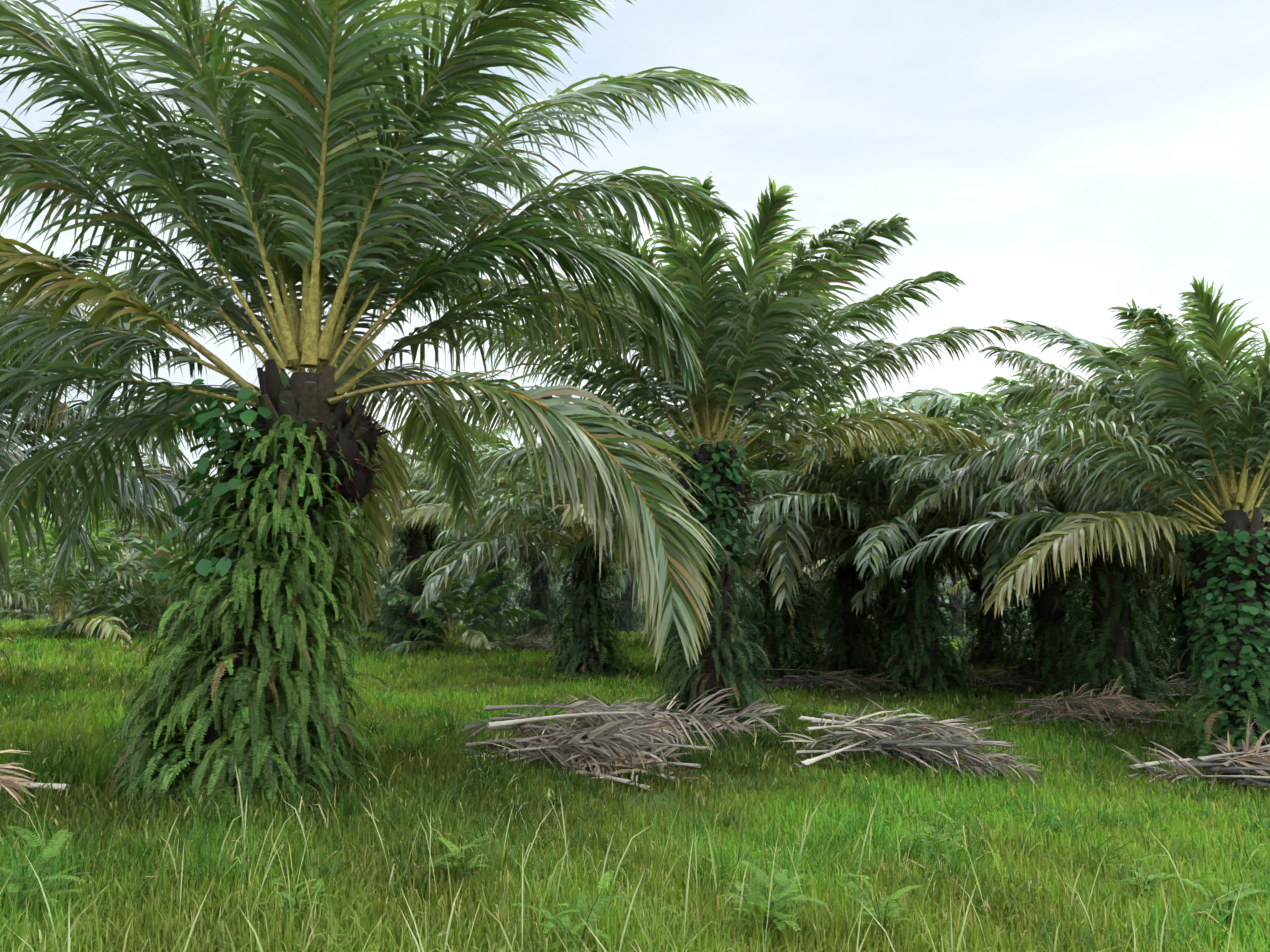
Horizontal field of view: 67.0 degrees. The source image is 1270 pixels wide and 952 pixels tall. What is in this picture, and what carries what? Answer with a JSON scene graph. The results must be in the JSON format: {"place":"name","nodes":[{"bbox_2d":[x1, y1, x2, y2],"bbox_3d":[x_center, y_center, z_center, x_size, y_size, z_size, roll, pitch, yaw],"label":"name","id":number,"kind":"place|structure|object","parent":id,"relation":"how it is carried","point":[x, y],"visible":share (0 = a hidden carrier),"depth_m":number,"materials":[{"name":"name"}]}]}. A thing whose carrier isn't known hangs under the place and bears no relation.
{"place":"outdoors","nodes":[
{"label":"outdoors","id":0,"kind":"place"},
{"bbox_2d":[0,591,1269,951],"bbox_3d":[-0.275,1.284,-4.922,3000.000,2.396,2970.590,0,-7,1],"label":"ground","id":1,"kind":"structure","parent":0,"point":[630,799],"depth_m":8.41,"materials":[{"name":"green plant"}]},
{"bbox_2d":[0,557,59,616],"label":"undergrowth","id":2,"kind":"object","parent":1,"relation":"on","point":[51,611],"visible":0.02,"depth_m":42.57,"materials":[{"name":"green plant"}]},
{"bbox_2d":[0,720,70,804],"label":"dead fronds","id":3,"kind":"object","parent":1,"relation":"on","point":[6,783],"visible":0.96,"depth_m":6.11,"materials":[{"name":"brown plant"}]},
{"bbox_2d":[10,552,103,605],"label":"palm tree","id":4,"kind":"object","parent":1,"relation":"on","point":[74,601],"depth_m":51.88,"materials":[{"name":"green plant"}]},
{"bbox_2d":[0,494,131,620],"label":"palm","id":5,"kind":"object","parent":1,"relation":"on","point":[12,608],"visible":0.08,"depth_m":38.81,"materials":[{"name":"green plant"}]},
{"bbox_2d":[8,533,131,611],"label":"palm","id":6,"kind":"object","parent":1,"relation":"on","point":[12,562],"visible":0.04,"depth_m":49.06,"materials":[{"name":"green plant"}]},
{"bbox_2d":[39,577,127,627],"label":"undergrowth","id":7,"kind":"object","parent":1,"relation":"on","point":[80,597],"visible":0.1,"depth_m":31.45,"materials":[{"name":"green plant"}]},
{"bbox_2d":[33,537,143,607],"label":"palm","id":8,"kind":"object","parent":1,"relation":"on","point":[99,558],"depth_m":58.97,"materials":[{"name":"green plant"}]},
{"bbox_2d":[0,500,192,647],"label":"young palm","id":9,"kind":"object","parent":1,"relation":"on","point":[76,575],"visible":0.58,"depth_m":23.82,"materials":[{"name":"green plant"}]},
{"bbox_2d":[0,456,241,631],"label":"palm","id":10,"kind":"object","parent":1,"relation":"on","point":[121,533],"visible":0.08,"depth_m":29.30,"materials":[{"name":"green plant"}]},
{"bbox_2d":[0,245,255,686],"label":"palm","id":11,"kind":"object","parent":1,"relation":"on","point":[126,505],"visible":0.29,"depth_m":13.47,"materials":[{"name":"green plant"}]},
{"bbox_2d":[43,511,215,636],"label":"undergrowth","id":12,"kind":"object","parent":1,"relation":"on","point":[150,547],"visible":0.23,"depth_m":25.27,"materials":[{"name":"green plant"}]},
{"bbox_2d":[115,591,143,604],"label":"undergrowth","id":13,"kind":"object","parent":1,"relation":"on","point":[123,601],"visible":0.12,"depth_m":51.35,"materials":[{"name":"green plant"}]},
{"bbox_2d":[89,557,190,618],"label":"undergrowth","id":14,"kind":"object","parent":1,"relation":"on","point":[135,573],"depth_m":37.78,"materials":[{"name":"green plant"}]},
{"bbox_2d":[113,548,191,591],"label":"palm","id":15,"kind":"object","parent":1,"relation":"on","point":[127,553],"visible":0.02,"depth_m":46.95,"materials":[{"name":"green plant"}]},
{"bbox_2d":[128,534,311,631],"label":"young palm","id":16,"kind":"object","parent":1,"relation":"on","point":[154,618],"visible":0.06,"depth_m":28.87,"materials":[{"name":"green plant"}]},
{"bbox_2d":[242,490,480,631],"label":"palm","id":17,"kind":"object","parent":1,"relation":"on","point":[358,609],"depth_m":34.62,"materials":[{"name":"green plant"}]},
{"bbox_2d":[0,0,755,813],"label":"palm","id":18,"kind":"object","parent":1,"relation":"on","point":[332,176],"visible":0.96,"depth_m":7.13,"materials":[{"name":"green plant"}]},
{"bbox_2d":[342,586,428,644],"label":"undergrowth","id":19,"kind":"object","parent":1,"relation":"on","point":[371,623],"visible":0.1,"depth_m":27.79,"materials":[{"name":"green plant"}]},
{"bbox_2d":[317,525,470,607],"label":"palm","id":20,"kind":"object","parent":1,"relation":"on","point":[391,573],"depth_m":47.74,"materials":[{"name":"green plant"}]},
{"bbox_2d":[251,413,572,651],"bbox_3d":[-5.781,1.887,25.954,9.791,7.204,9.900,3,-6,-16],"label":"palm","id":21,"kind":"object","parent":1,"relation":"on","point":[417,544],"visible":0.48,"depth_m":25.54,"materials":[{"name":"green plant"}]},
{"bbox_2d":[360,564,465,625],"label":"palm tree","id":22,"kind":"object","parent":1,"relation":"on","point":[379,570],"depth_m":38.66,"materials":[{"name":"green plant"}]},
{"bbox_2d":[387,545,481,608],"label":"palm","id":23,"kind":"object","parent":1,"relation":"on","point":[447,560],"depth_m":64.06,"materials":[{"name":"green plant"}]},
{"bbox_2d":[374,558,546,655],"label":"undergrowth","id":24,"kind":"object","parent":1,"relation":"on","point":[480,637],"visible":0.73,"depth_m":24.58,"materials":[{"name":"green plant"}]},
{"bbox_2d":[431,560,502,598],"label":"palm","id":25,"kind":"object","parent":1,"relation":"on","point":[466,583],"visible":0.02,"depth_m":87.62,"materials":[{"name":"green plant"}]},
{"bbox_2d":[372,468,571,631],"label":"palm","id":26,"kind":"object","parent":1,"relation":"on","point":[495,583],"visible":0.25,"depth_m":35.51,"materials":[{"name":"green plant"}]},
{"bbox_2d":[462,579,508,611],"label":"palm tree","id":27,"kind":"object","parent":1,"relation":"on","point":[468,581],"visible":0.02,"depth_m":65.93,"materials":[{"name":"green plant"}]},
{"bbox_2d":[470,556,527,604],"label":"palm","id":28,"kind":"object","parent":1,"relation":"on","point":[504,581],"depth_m":81.35,"materials":[{"name":"green plant"}]},
{"bbox_2d":[480,562,527,601],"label":"palm","id":29,"kind":"object","parent":1,"relation":"on","point":[515,592],"visible":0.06,"depth_m":93.97,"materials":[{"name":"green plant"}]},
{"bbox_2d":[460,624,570,653],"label":"dead fronds","id":30,"kind":"object","parent":1,"relation":"on","point":[527,637],"visible":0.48,"depth_m":25.55,"materials":[{"name":"brown plant"}]},
{"bbox_2d":[400,476,638,634],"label":"palm","id":31,"kind":"object","parent":1,"relation":"on","point":[540,593],"visible":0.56,"depth_m":33.52,"materials":[{"name":"green plant"}]},
{"bbox_2d":[500,553,555,608],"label":"palm","id":32,"kind":"object","parent":1,"relation":"on","point":[506,561],"depth_m":70.54,"materials":[{"name":"green plant"}]},
{"bbox_2d":[501,577,572,628],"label":"undergrowth","id":33,"kind":"object","parent":1,"relation":"on","point":[558,592],"visible":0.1,"depth_m":43.05,"materials":[{"name":"green plant"}]},
{"bbox_2d":[506,559,637,628],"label":"palm","id":34,"kind":"object","parent":1,"relation":"on","point":[520,578],"depth_m":56.81,"materials":[{"name":"green plant"}]},
{"bbox_2d":[549,598,603,628],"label":"undergrowth","id":35,"kind":"object","parent":1,"relation":"on","point":[568,609],"depth_m":45.22,"materials":[{"name":"green plant"}]},
{"bbox_2d":[520,553,644,634],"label":"palm","id":36,"kind":"object","parent":1,"relation":"on","point":[626,596],"visible":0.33,"depth_m":43.02,"materials":[{"name":"green plant"}]},
{"bbox_2d":[375,420,793,678],"bbox_3d":[-1.111,1.807,19.976,8.786,5.768,9.463,4,-10,-32],"label":"palm","id":37,"kind":"object","parent":1,"relation":"on","point":[588,633],"visible":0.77,"depth_m":19.32,"materials":[{"name":"green plant"}]},
{"bbox_2d":[453,686,787,790],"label":"dead fronds","id":38,"kind":"object","parent":1,"relation":"on","point":[613,736],"visible":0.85,"depth_m":8.46,"materials":[{"name":"grey plant"}]},
{"bbox_2d":[600,585,643,627],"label":"palm tree","id":39,"kind":"object","parent":1,"relation":"on","point":[609,590],"visible":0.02,"depth_m":57.59,"materials":[{"name":"green plant"}]},
{"bbox_2d":[610,599,651,628],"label":"undergrowth","id":40,"kind":"object","parent":1,"relation":"on","point":[637,613],"visible":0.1,"depth_m":51.05,"materials":[{"name":"green plant"}]},
{"bbox_2d":[532,491,806,645],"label":"palm","id":41,"kind":"object","parent":1,"relation":"on","point":[543,563],"depth_m":29.18,"materials":[{"name":"green plant"}]},
{"bbox_2d":[392,171,1033,730],"bbox_3d":[0.735,0.195,12.128,6.939,6.740,6.766,6,-9,-40],"label":"palm","id":42,"kind":"object","parent":1,"relation":"on","point":[748,341],"visible":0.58,"depth_m":11.43,"materials":[{"name":"green plant"}]},
{"bbox_2d":[657,703,777,735],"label":"dead fronds","id":43,"kind":"object","parent":1,"relation":"on","point":[729,722],"visible":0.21,"depth_m":10.62,"materials":[{"name":"brown plant"}]},
{"bbox_2d":[730,579,842,672],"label":"undergrowth","id":44,"kind":"object","parent":1,"relation":"on","point":[822,582],"visible":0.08,"depth_m":24.34,"materials":[{"name":"green plant"}]},
{"bbox_2d":[555,365,1028,681],"bbox_3d":[3.131,1.437,20.917,10.108,7.355,9.996,6,-7,-45],"label":"palm","id":45,"kind":"object","parent":1,"relation":"on","point":[780,638],"visible":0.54,"depth_m":19.67,"materials":[{"name":"green plant"}]},
{"bbox_2d":[744,576,884,666],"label":"undergrowth","id":46,"kind":"object","parent":1,"relation":"on","point":[819,622],"visible":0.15,"depth_m":25.49,"materials":[{"name":"green plant"}]},
{"bbox_2d":[736,557,905,637],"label":"palm","id":47,"kind":"object","parent":1,"relation":"on","point":[815,581],"visible":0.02,"depth_m":45.66,"materials":[{"name":"green plant"}]},
{"bbox_2d":[744,662,909,695],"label":"dead fronds","id":48,"kind":"object","parent":1,"relation":"on","point":[830,679],"visible":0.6,"depth_m":18.28,"materials":[{"name":"brown plant"}]},
{"bbox_2d":[749,553,905,637],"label":"palm","id":49,"kind":"object","parent":1,"relation":"on","point":[822,561],"depth_m":37.92,"materials":[{"name":"green plant"}]},
{"bbox_2d":[733,465,1021,665],"bbox_3d":[7.093,2.446,26.539,9.372,6.896,9.477,0,-5,-9],"label":"palm","id":50,"kind":"object","parent":1,"relation":"on","point":[886,605],"visible":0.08,"depth_m":26.18,"materials":[{"name":"green plant"}]},
{"bbox_2d":[730,464,1027,677],"bbox_3d":[4.950,2.471,22.921,8.798,5.787,8.400,2,-6,-11],"label":"palm","id":51,"kind":"object","parent":1,"relation":"on","point":[853,644],"visible":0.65,"depth_m":22.18,"materials":[{"name":"green plant"}]},
{"bbox_2d":[781,697,1043,791],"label":"dead fronds","id":52,"kind":"object","parent":1,"relation":"on","point":[894,736],"visible":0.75,"depth_m":8.99,"materials":[{"name":"grey plant"}]},
{"bbox_2d":[871,587,966,635],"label":"palm tree","id":53,"kind":"object","parent":1,"relation":"on","point":[942,609],"visible":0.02,"depth_m":49.34,"materials":[{"name":"green plant"}]},
{"bbox_2d":[902,564,975,635],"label":"palm","id":54,"kind":"object","parent":1,"relation":"on","point":[958,594],"visible":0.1,"depth_m":54.33,"materials":[{"name":"green plant"}]},
{"bbox_2d":[903,569,978,621],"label":"palm","id":55,"kind":"object","parent":1,"relation":"on","point":[948,586],"visible":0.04,"depth_m":78.31,"materials":[{"name":"green plant"}]},
{"bbox_2d":[723,392,1169,697],"bbox_3d":[5.520,1.763,18.895,9.389,6.301,9.480,-9,-10,42],"label":"palm","id":56,"kind":"object","parent":1,"relation":"on","point":[925,650],"visible":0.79,"depth_m":18.00,"materials":[{"name":"green plant"}]},
{"bbox_2d":[807,537,1175,665],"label":"palm","id":57,"kind":"object","parent":1,"relation":"on","point":[988,637],"visible":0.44,"depth_m":26.02,"materials":[{"name":"green plant"}]},
{"bbox_2d":[962,572,1029,634],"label":"palm","id":58,"kind":"object","parent":1,"relation":"on","point":[1008,607],"depth_m":61.30,"materials":[{"name":"green plant"}]},
{"bbox_2d":[945,659,1074,692],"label":"dead fronds","id":59,"kind":"object","parent":1,"relation":"on","point":[989,677],"visible":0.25,"depth_m":19.00,"materials":[{"name":"brown plant"}]},
{"bbox_2d":[943,573,1076,643],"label":"palm","id":60,"kind":"object","parent":1,"relation":"on","point":[953,589],"depth_m":42.91,"materials":[{"name":"green plant"}]},
{"bbox_2d":[809,406,1254,691],"bbox_3d":[8.318,1.911,19.380,8.964,6.175,9.389,5,-7,-24],"label":"palm","id":61,"kind":"object","parent":1,"relation":"on","point":[1047,612],"visible":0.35,"depth_m":18.97,"materials":[{"name":"green plant"}]},
{"bbox_2d":[1002,586,1084,652],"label":"palm tree","id":62,"kind":"object","parent":1,"relation":"on","point":[1025,618],"visible":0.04,"depth_m":32.15,"materials":[{"name":"green plant"}]},
{"bbox_2d":[835,347,1269,705],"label":"palm","id":63,"kind":"object","parent":1,"relation":"on","point":[1111,657],"visible":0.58,"depth_m":16.70,"materials":[{"name":"green plant"}]},
{"bbox_2d":[970,550,1172,668],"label":"palm","id":64,"kind":"object","parent":1,"relation":"on","point":[979,603],"visible":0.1,"depth_m":24.78,"materials":[{"name":"green plant"}]},
{"bbox_2d":[889,276,1269,768],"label":"palm","id":65,"kind":"object","parent":1,"relation":"on","point":[1222,424],"visible":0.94,"depth_m":11.88,"materials":[{"name":"green plant"}]},
{"bbox_2d":[988,676,1210,736],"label":"dead fronds","id":66,"kind":"object","parent":1,"relation":"on","point":[1097,708],"visible":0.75,"depth_m":14.35,"materials":[{"name":"brown plant"}]},
{"bbox_2d":[1027,573,1173,664],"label":"palm tree","id":67,"kind":"object","parent":1,"relation":"on","point":[1090,601],"visible":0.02,"depth_m":27.13,"materials":[{"name":"green plant"}]},
{"bbox_2d":[962,468,1269,688],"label":"palm","id":68,"kind":"object","parent":1,"relation":"on","point":[1178,615],"visible":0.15,"depth_m":20.21,"materials":[{"name":"green plant"}]},
{"bbox_2d":[1065,595,1167,650],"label":"palm tree","id":69,"kind":"object","parent":1,"relation":"on","point":[1082,609],"depth_m":31.71,"materials":[{"name":"green plant"}]},
{"bbox_2d":[1141,576,1174,640],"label":"palm tree","id":70,"kind":"object","parent":1,"relation":"on","point":[1160,624],"depth_m":35.54,"materials":[{"name":"green plant"}]},
{"bbox_2d":[1126,563,1199,597],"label":"palm","id":71,"kind":"object","parent":1,"relation":"on","point":[1133,577],"depth_m":22.02,"materials":[{"name":"green plant"}]},
{"bbox_2d":[1130,569,1214,665],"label":"palm tree","id":72,"kind":"object","parent":1,"relation":"on","point":[1145,607],"depth_m":24.48,"materials":[{"name":"green plant"}]},
{"bbox_2d":[1143,672,1220,698],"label":"dead fronds","id":73,"kind":"object","parent":1,"relation":"on","point":[1191,685],"visible":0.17,"depth_m":17.37,"materials":[{"name":"brown plant"}]},
{"bbox_2d":[1115,714,1269,790],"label":"dead fronds","id":74,"kind":"object","parent":1,"relation":"on","point":[1259,759],"visible":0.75,"depth_m":9.72,"materials":[{"name":"grey plant"}]},
{"bbox_2d":[0,0,1269,586],"label":"sky","id":75,"kind":"structure","parent":0,"point":[1069,162],"materials":[{"name":"white"}]}
]}

